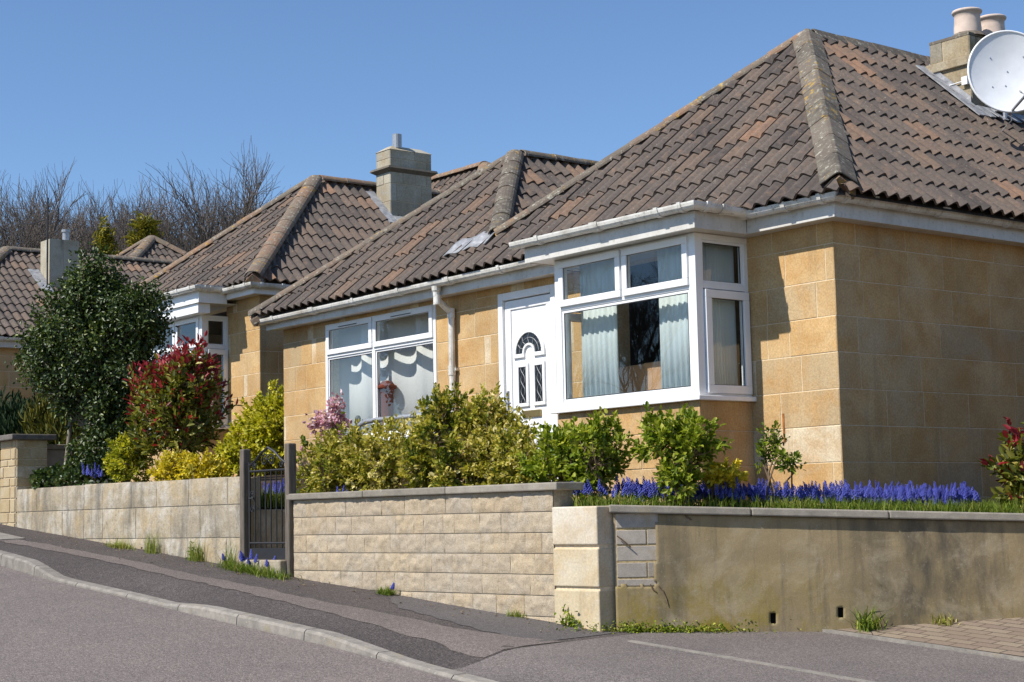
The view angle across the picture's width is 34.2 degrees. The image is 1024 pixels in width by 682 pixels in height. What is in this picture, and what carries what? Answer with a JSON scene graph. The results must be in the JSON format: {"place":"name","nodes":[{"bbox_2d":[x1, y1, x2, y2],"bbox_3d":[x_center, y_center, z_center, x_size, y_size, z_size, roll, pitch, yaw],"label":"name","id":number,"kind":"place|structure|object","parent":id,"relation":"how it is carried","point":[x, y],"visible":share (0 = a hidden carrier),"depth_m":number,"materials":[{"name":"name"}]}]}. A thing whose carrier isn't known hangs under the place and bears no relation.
{"place":"outdoors","nodes":[
{"label":"outdoors","id":0,"kind":"place"},
{"bbox_2d":[0,566,460,681],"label":"road","id":1,"kind":"structure","parent":0,"point":[51,631],"depth_m":11.34,"materials":[{"name":"grey asphalt"}]},
{"bbox_2d":[0,550,497,681],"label":"kerb","id":2,"kind":"structure","parent":1,"relation":"on","point":[30,566],"depth_m":12.54,"materials":[{"name":"concrete"}]},
{"bbox_2d":[0,524,635,669],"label":"pavement","id":3,"kind":"structure","parent":0,"point":[121,576],"depth_m":13.98,"materials":[{"name":"grey asphalt"}]},
{"bbox_2d":[0,532,24,539],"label":"utility cover","id":4,"kind":"object","parent":3,"relation":"on","point":[3,536],"visible":1,"depth_m":17.78,"materials":[{"name":"concrete"}]},
{"bbox_2d":[0,434,56,526],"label":"gate pillar","id":5,"kind":"structure","parent":3,"relation":"on","point":[22,456],"depth_m":19.21,"materials":[{"name":"stone"}]},
{"bbox_2d":[102,536,135,551],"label":"weed tuft","id":6,"kind":"object","parent":3,"relation":"on","point":[117,543],"visible":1,"depth_m":16.95,"materials":[{"name":"green plant"}]},
{"bbox_2d":[17,476,259,564],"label":"ashlar wall","id":7,"kind":"structure","parent":3,"relation":"on","point":[175,515],"depth_m":16.79,"materials":[{"name":"stone"}]},
{"bbox_2d":[28,460,92,488],"bbox_3d":[-5.081,1.571,18.703,0.463,0.449,1.558,3,-8,-38],"label":"ivy patch","id":8,"kind":"object","parent":7,"relation":"on","point":[51,476],"visible":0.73,"depth_m":18.50,"materials":[{"name":"green plant"}]},
{"bbox_2d":[144,532,160,553],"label":"weed tuft","id":9,"kind":"object","parent":3,"relation":"on","point":[151,546],"visible":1,"depth_m":16.54,"materials":[{"name":"green plant"}]},
{"bbox_2d":[185,537,207,561],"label":"weed tuft","id":10,"kind":"object","parent":3,"relation":"on","point":[198,555],"visible":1,"depth_m":15.92,"materials":[{"name":"green plant"}]},
{"bbox_2d":[212,539,237,566],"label":"weed tuft","id":11,"kind":"object","parent":3,"relation":"on","point":[231,554],"visible":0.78,"depth_m":15.45,"materials":[{"name":"green plant"}]},
{"bbox_2d":[203,549,269,575],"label":"weed tuft","id":12,"kind":"object","parent":3,"relation":"on","point":[240,568],"visible":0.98,"depth_m":15.15,"materials":[{"name":"green plant"}]},
{"bbox_2d":[237,509,286,575],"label":"garden steps","id":13,"kind":"structure","parent":3,"relation":"on","point":[276,563],"depth_m":15.63,"materials":[{"name":"stone"}]},
{"bbox_2d":[240,449,250,559],"bbox_3d":[-2.475,1.721,15.472,0.085,1.430,0.075,4,-8,-41],"label":"gate post","id":14,"kind":"object","parent":13,"relation":"on","point":[245,457],"visible":0.56,"depth_m":15.46,"materials":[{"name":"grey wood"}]},
{"bbox_2d":[235,556,304,582],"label":"weed tuft","id":15,"kind":"object","parent":3,"relation":"on","point":[265,572],"visible":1,"depth_m":14.78,"materials":[{"name":"green plant"}]},
{"bbox_2d":[0,539,561,657],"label":"trench strip","id":16,"kind":"object","parent":3,"relation":"on","point":[474,643],"visible":1,"depth_m":12.40,"materials":[{"name":"concrete"}]},
{"bbox_2d":[285,443,295,576],"bbox_3d":[-1.977,1.640,14.896,0.085,1.450,0.075,4,-8,-41],"label":"gate post","id":17,"kind":"object","parent":3,"relation":"on","point":[290,468],"visible":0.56,"depth_m":14.88,"materials":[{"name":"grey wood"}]},
{"bbox_2d":[248,446,284,559],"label":"iron gate","id":18,"kind":"structure","parent":17,"relation":"attached to","point":[267,553],"depth_m":15.22,"materials":[{"name":"black metal"}]},
{"bbox_2d":[22,532,612,632],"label":"fallen leaves","id":19,"kind":"object","parent":3,"relation":"on","point":[310,585],"visible":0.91,"depth_m":14.14,"materials":[{"name":"brown plant"}]},
{"bbox_2d":[373,582,397,595],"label":"weed tuft","id":20,"kind":"object","parent":3,"relation":"on","point":[386,591],"visible":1,"depth_m":13.67,"materials":[{"name":"green plant"}]},
{"bbox_2d":[286,482,583,649],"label":"split stone wall","id":21,"kind":"structure","parent":3,"relation":"on","point":[489,548],"depth_m":13.28,"materials":[{"name":"stone"}]},
{"bbox_2d":[388,596,614,641],"bbox_3d":[-0.283,2.072,12.555,0.729,0.231,2.400,3,-8,-38],"label":"pavement patch","id":22,"kind":"object","parent":3,"relation":"on","point":[499,623],"visible":1,"depth_m":12.28,"materials":[{"name":"grey asphalt"}]},
{"bbox_2d":[504,609,526,617],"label":"weed tuft","id":23,"kind":"object","parent":22,"relation":"on","point":[516,614],"visible":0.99,"depth_m":12.54,"materials":[{"name":"green plant"}]},
{"bbox_2d":[554,604,578,626],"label":"creeping weed","id":24,"kind":"object","parent":22,"relation":"on","point":[570,617],"visible":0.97,"depth_m":12.09,"materials":[{"name":"green plant"}]},
{"bbox_2d":[552,506,615,630],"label":"stone pillar","id":25,"kind":"structure","parent":3,"relation":"on","point":[584,564],"depth_m":12.04,"materials":[{"name":"beige stone"}]},
{"bbox_2d":[256,472,428,507],"bbox_3d":[-2.910,1.651,18.527,3.300,0.470,5.100,3,-8,-38],"label":"garden bed","id":26,"kind":"object","parent":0,"point":[268,479],"visible":0.14,"depth_m":17.05,"materials":[{"name":"green plant"}]},
{"bbox_2d":[47,444,71,467],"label":"boundary wall","id":27,"kind":"structure","parent":26,"relation":"on","point":[55,453],"depth_m":19.57,"materials":[{"name":"grey stone"}]},
{"bbox_2d":[4,240,177,483],"bbox_3d":[-4.834,0.311,19.212,1.664,2.997,1.881,3,-8,-38],"label":"evergreen tree","id":28,"kind":"object","parent":26,"relation":"on","point":[89,345],"visible":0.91,"depth_m":18.95,"materials":[{"name":"green plant"}]},
{"bbox_2d":[81,462,102,477],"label":"bluebells","id":29,"kind":"object","parent":26,"relation":"on","point":[98,472],"visible":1,"depth_m":18.18,"materials":[{"name":"blue plant"}]},
{"bbox_2d":[102,431,153,482],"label":"garden bush","id":30,"kind":"object","parent":26,"relation":"on","point":[121,461],"visible":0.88,"depth_m":17.89,"materials":[{"name":"green plant"}]},
{"bbox_2d":[122,330,242,466],"bbox_3d":[-3.617,0.752,17.901,1.184,1.631,1.596,3,-8,-38],"label":"red shrub","id":31,"kind":"object","parent":26,"relation":"on","point":[176,390],"visible":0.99,"depth_m":17.53,"materials":[{"name":"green plant"}]},
{"bbox_2d":[146,446,229,481],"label":"garden bush","id":32,"kind":"object","parent":26,"relation":"on","point":[188,465],"visible":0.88,"depth_m":16.68,"materials":[{"name":"yellow plant"}]},
{"bbox_2d":[263,478,284,496],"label":"bluebells","id":33,"kind":"object","parent":26,"relation":"on","point":[273,487],"visible":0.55,"depth_m":15.93,"materials":[{"name":"blue plant"}]},
{"bbox_2d":[261,485,305,508],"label":"path grass","id":34,"kind":"structure","parent":26,"relation":"on","point":[273,499],"depth_m":15.85,"materials":[{"name":"green plant"}]},
{"bbox_2d":[0,0,1023,247],"label":"sky","id":35,"kind":"structure","parent":0,"point":[116,87],"materials":[{"name":"blue"}]},
{"bbox_2d":[453,631,1023,681],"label":"driveway crossover","id":36,"kind":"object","parent":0,"point":[620,658],"visible":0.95,"depth_m":10.62,"materials":[{"name":"asphalt"}]},
{"bbox_2d":[548,617,814,633],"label":"creeping weed","id":37,"kind":"object","parent":36,"relation":"on","point":[628,629],"visible":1,"depth_m":11.87,"materials":[{"name":"green plant"}]},
{"bbox_2d":[627,640,874,681],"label":"edging kerb","id":38,"kind":"structure","parent":36,"relation":"on","point":[762,663],"depth_m":10.52,"materials":[{"name":"concrete"}]},
{"bbox_2d":[822,629,1023,661],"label":"edging kerb","id":39,"kind":"structure","parent":36,"relation":"on","point":[937,646],"depth_m":11.19,"materials":[{"name":"concrete"}]},
{"bbox_2d":[835,617,1023,656],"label":"brick driveway","id":40,"kind":"structure","parent":0,"point":[1004,636],"depth_m":11.45,"materials":[{"name":"beige brick"}]},
{"bbox_2d":[609,505,1023,656],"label":"rendered wall","id":41,"kind":"structure","parent":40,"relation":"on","point":[805,570],"depth_m":11.92,"materials":[{"name":"beige concrete"}]},
{"bbox_2d":[845,604,890,634],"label":"weed tuft","id":42,"kind":"object","parent":40,"relation":"on","point":[870,625],"visible":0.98,"depth_m":11.78,"materials":[{"name":"green plant"}]},
{"bbox_2d":[930,612,960,625],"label":"weed tuft","id":43,"kind":"object","parent":40,"relation":"on","point":[942,620],"visible":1,"depth_m":11.78,"materials":[{"name":"green plant"}]},
{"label":"garden bed","id":44,"kind":"structure","parent":0,"visible":0},
{"bbox_2d":[298,390,351,456],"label":"blossom shrub","id":45,"kind":"object","parent":44,"relation":"on","point":[330,416],"visible":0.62,"depth_m":16.01,"materials":[{"name":"pink plant"}]},
{"bbox_2d":[296,421,375,492],"bbox_3d":[-1.636,1.193,15.574,0.793,0.885,1.104,3,-8,-38],"label":"hedge shrub","id":46,"kind":"object","parent":44,"relation":"on","point":[321,473],"visible":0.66,"depth_m":15.46,"materials":[{"name":"green plant"}]},
{"bbox_2d":[327,410,421,490],"bbox_3d":[-1.195,1.113,15.221,0.740,0.946,1.494,3,-8,-38],"label":"hedge shrub","id":47,"kind":"object","parent":44,"relation":"on","point":[382,459],"visible":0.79,"depth_m":15.05,"materials":[{"name":"green plant"}]},
{"bbox_2d":[340,413,433,487],"bbox_3d":[-1.177,1.214,16.090,0.048,0.976,2.076,3,-8,-38],"label":"handrail","id":48,"kind":"object","parent":44,"relation":"on","point":[369,421],"visible":0.23,"depth_m":16.22,"materials":[{"name":"white metal"}]},
{"bbox_2d":[394,380,489,487],"bbox_3d":[-0.546,0.913,14.398,0.736,1.155,1.192,3,-8,-38],"label":"hedge shrub","id":49,"kind":"object","parent":44,"relation":"on","point":[434,462],"visible":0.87,"depth_m":14.30,"materials":[{"name":"green plant"}]},
{"bbox_2d":[454,381,519,485],"bbox_3d":[-0.131,0.883,14.116,0.647,1.128,0.775,2,-7,-24],"label":"hedge shrub","id":50,"kind":"object","parent":44,"relation":"on","point":[500,415],"visible":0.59,"depth_m":14.08,"materials":[{"name":"green plant"}]},
{"bbox_2d":[487,405,551,483],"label":"hedge shrub","id":51,"kind":"object","parent":44,"relation":"on","point":[522,440],"visible":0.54,"depth_m":13.59,"materials":[{"name":"green plant"}]},
{"bbox_2d":[514,416,586,482],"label":"hedge shrub","id":52,"kind":"object","parent":44,"relation":"on","point":[555,448],"visible":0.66,"depth_m":13.05,"materials":[{"name":"green plant"}]},
{"bbox_2d":[559,406,638,505],"bbox_3d":[0.666,0.903,12.867,0.581,0.798,0.618,3,-8,-38],"label":"hedge shrub","id":53,"kind":"object","parent":44,"relation":"on","point":[599,459],"visible":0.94,"depth_m":12.77,"materials":[{"name":"green plant"}]},
{"bbox_2d":[248,7,1023,521],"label":"stone bungalow","id":54,"kind":"object","parent":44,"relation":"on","point":[856,205],"visible":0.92,"depth_m":14.82,"materials":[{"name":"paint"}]},
{"bbox_2d":[325,304,437,440],"bbox_3d":[-1.507,0.423,18.752,0.150,1.440,2.310,3,-8,-38],"label":"window","id":55,"kind":"structure","parent":54,"relation":"in","point":[374,346],"depth_m":18.82,"materials":[{"name":"white plastic"}]},
{"bbox_2d":[339,313,432,434],"bbox_3d":[-1.311,0.405,18.864,0.114,1.490,2.382,3,-8,-38],"label":"pleated curtain","id":56,"kind":"object","parent":54,"relation":"hanging from","point":[408,372],"visible":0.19,"depth_m":18.90,"materials":[{"name":"white fabric"}]},
{"bbox_2d":[377,380,396,430],"bbox_3d":[-1.405,0.773,18.782,0.224,0.665,0.224,3,-8,-38],"label":"tall ornament","id":57,"kind":"object","parent":54,"relation":"on","point":[386,388],"visible":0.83,"depth_m":18.73,"materials":[{"name":"ceramic"}]},
{"bbox_2d":[505,294,552,481],"bbox_3d":[0.184,0.600,16.628,0.114,2.090,0.764,3,-8,-38],"label":"door","id":58,"kind":"structure","parent":54,"relation":"in","point":[527,320],"depth_m":16.66,"materials":[{"name":"white plastic"}]},
{"bbox_2d":[580,259,618,396],"bbox_3d":[0.791,-0.089,15.133,0.028,1.340,0.502,3,-8,-38],"label":"curtain","id":59,"kind":"object","parent":54,"relation":"attached to","point":[600,359],"visible":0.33,"depth_m":15.12,"materials":[{"name":"white fabric"}]},
{"bbox_2d":[619,361,661,392],"bbox_3d":[1.323,0.594,15.224,0.420,0.760,0.760,3,-8,-38],"label":"cabinet","id":60,"kind":"object","parent":54,"relation":"on","point":[641,377],"visible":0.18,"depth_m":15.20,"materials":[{"name":"beige wood"}]},
{"bbox_2d":[550,232,756,413],"bbox_3d":[1.200,-0.109,14.785,0.680,1.410,1.950,3,-8,-38],"label":"bay window","id":61,"kind":"structure","parent":54,"relation":"in","point":[700,292],"depth_m":14.22,"materials":[{"name":"white plastic"}]},
{"bbox_2d":[657,245,689,388],"bbox_3d":[1.440,-0.190,14.308,0.028,1.340,0.512,3,-8,-38],"label":"vertical blind","id":62,"kind":"object","parent":54,"relation":"attached to","point":[674,342],"visible":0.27,"depth_m":14.37,"materials":[{"name":"white fabric"}]},
{"bbox_2d":[703,243,737,384],"bbox_3d":[1.742,-0.208,14.196,0.462,1.340,0.031,3,-8,-38],"label":"vertical blind","id":63,"kind":"object","parent":54,"relation":"attached to","point":[718,262],"visible":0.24,"depth_m":14.24,"materials":[{"name":"white fabric"}]},
{"bbox_2d":[967,30,1023,130],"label":"satellite dish","id":64,"kind":"object","parent":54,"relation":"attached to","point":[995,69],"visible":0.99,"depth_m":16.38,"materials":[{"name":"paint"}]},
{"bbox_2d":[629,401,734,505],"bbox_3d":[1.260,0.835,12.390,0.547,0.805,0.791,9,-12,-60],"label":"hedge shrub","id":65,"kind":"object","parent":44,"relation":"on","point":[686,439],"visible":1,"depth_m":12.29,"materials":[{"name":"green plant"}]},
{"bbox_2d":[700,457,748,506],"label":"shrub","id":66,"kind":"object","parent":44,"relation":"on","point":[718,473],"visible":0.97,"depth_m":12.46,"materials":[{"name":"yellow plant"}]},
{"bbox_2d":[573,476,981,506],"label":"grape hyacinths","id":67,"kind":"object","parent":44,"relation":"on","point":[649,488],"visible":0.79,"depth_m":12.49,"materials":[{"name":"blue plant"}]},
{"bbox_2d":[754,420,806,504],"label":"shrub","id":68,"kind":"object","parent":44,"relation":"on","point":[763,450],"visible":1,"depth_m":12.51,"materials":[{"name":"green plant"}]},
{"bbox_2d":[570,489,1023,512],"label":"bed grass","id":69,"kind":"structure","parent":44,"relation":"on","point":[994,507],"depth_m":12.27,"materials":[{"name":"green plant"}]},
{"bbox_2d":[977,417,1023,507],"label":"red shrub","id":70,"kind":"object","parent":44,"relation":"on","point":[1010,471],"visible":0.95,"depth_m":12.53,"materials":[{"name":"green plant"}]},
{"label":"garden bed","id":71,"kind":"structure","parent":0,"visible":0},
{"bbox_2d":[0,385,35,460],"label":"conifer hedge","id":72,"kind":"object","parent":71,"relation":"on","point":[9,421],"visible":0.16,"depth_m":23.66,"materials":[{"name":"green plant"}]},
{"bbox_2d":[15,388,81,466],"bbox_3d":[-6.173,1.296,22.511,0.985,1.663,1.397,3,-8,-38],"label":"golden conifer","id":73,"kind":"object","parent":71,"relation":"on","point":[38,419],"visible":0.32,"depth_m":22.36,"materials":[{"name":"green leaf"}]},
{"bbox_2d":[209,379,283,476],"bbox_3d":[-3.202,1.222,21.706,1.062,1.413,2.124,3,-8,-38],"label":"garden bush","id":74,"kind":"object","parent":71,"relation":"on","point":[260,428],"visible":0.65,"depth_m":21.41,"materials":[{"name":"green plant"}]},
{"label":"terrain","id":75,"kind":"structure","parent":0,"visible":0},
{"bbox_2d":[0,157,96,251],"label":"bare tree","id":76,"kind":"object","parent":75,"relation":"on","point":[59,195],"visible":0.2,"depth_m":54.71,"materials":[{"name":"brown plant"}]},
{"bbox_2d":[0,173,125,252],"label":"bare tree","id":77,"kind":"object","parent":75,"relation":"on","point":[27,231],"visible":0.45,"depth_m":52.33,"materials":[{"name":"brown plant"}]},
{"bbox_2d":[33,194,109,251],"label":"bare tree","id":78,"kind":"object","parent":75,"relation":"on","point":[83,224],"visible":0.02,"depth_m":59.12,"materials":[{"name":"brown plant"}]},
{"bbox_2d":[1,179,158,248],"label":"bare tree","id":79,"kind":"object","parent":75,"relation":"on","point":[91,207],"visible":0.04,"depth_m":60.68,"materials":[{"name":"brown plant"}]},
{"bbox_2d":[0,229,175,482],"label":"stone bungalow","id":80,"kind":"object","parent":75,"relation":"on","point":[22,270],"visible":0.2,"depth_m":34.24,"materials":[{"name":"tile"}]},
{"bbox_2d":[19,198,51,284],"bbox_3d":[-9.821,-1.988,34.441,1.043,1.903,0.195,-6,-8,40],"label":"television aerial","id":81,"kind":"object","parent":80,"relation":"attached to","point":[47,212],"visible":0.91,"depth_m":34.30,"materials":[{"name":"black metal"}]},
{"bbox_2d":[91,216,118,254],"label":"conifer tree","id":82,"kind":"object","parent":75,"relation":"on","point":[104,238],"visible":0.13,"depth_m":45.83,"materials":[{"name":"green plant"}]},
{"bbox_2d":[23,177,203,252],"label":"bare tree","id":83,"kind":"object","parent":75,"relation":"on","point":[113,211],"visible":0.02,"depth_m":57.12,"materials":[{"name":"brown plant"}]},
{"bbox_2d":[28,178,207,252],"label":"bare tree","id":84,"kind":"object","parent":75,"relation":"on","point":[123,229],"visible":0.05,"depth_m":53.85,"materials":[{"name":"brown plant"}]},
{"bbox_2d":[59,193,185,247],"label":"bare tree","id":85,"kind":"object","parent":75,"relation":"on","point":[97,215],"visible":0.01,"depth_m":65.02,"materials":[{"name":"brown plant"}]},
{"bbox_2d":[120,211,163,249],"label":"conifer tree","id":86,"kind":"object","parent":75,"relation":"on","point":[148,226],"visible":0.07,"depth_m":47.74,"materials":[{"name":"green plant"}]},
{"bbox_2d":[117,235,187,259],"bbox_3d":[-8.585,0.450,39.689,6.126,6.000,6.126,3,-8,-38],"label":"tiled bungalow","id":87,"kind":"object","parent":75,"relation":"on","point":[152,246],"visible":0.09,"depth_m":39.60,"materials":[{"name":"tile"}]},
{"bbox_2d":[106,176,243,249],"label":"bare tree","id":88,"kind":"object","parent":75,"relation":"on","point":[159,200],"visible":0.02,"depth_m":59.47,"materials":[{"name":"brown plant"}]},
{"bbox_2d":[115,139,290,251],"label":"bare tree","id":89,"kind":"object","parent":75,"relation":"on","point":[225,218],"visible":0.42,"depth_m":52.80,"materials":[{"name":"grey plant"}]},
{"bbox_2d":[119,133,489,508],"bbox_3d":[-2.449,-0.160,28.081,9.826,5.917,8.269,3,-8,-38],"label":"stone bungalow","id":90,"kind":"object","parent":75,"relation":"on","point":[220,285],"visible":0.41,"depth_m":24.11,"materials":[{"name":"tile"}]},
{"bbox_2d":[148,315,229,430],"bbox_3d":[-4.848,0.543,23.924,0.460,1.572,2.480,3,-8,-38],"label":"bay window","id":91,"kind":"structure","parent":90,"relation":"in","point":[202,321],"depth_m":23.09,"materials":[{"name":"white plastic"}]}
]}

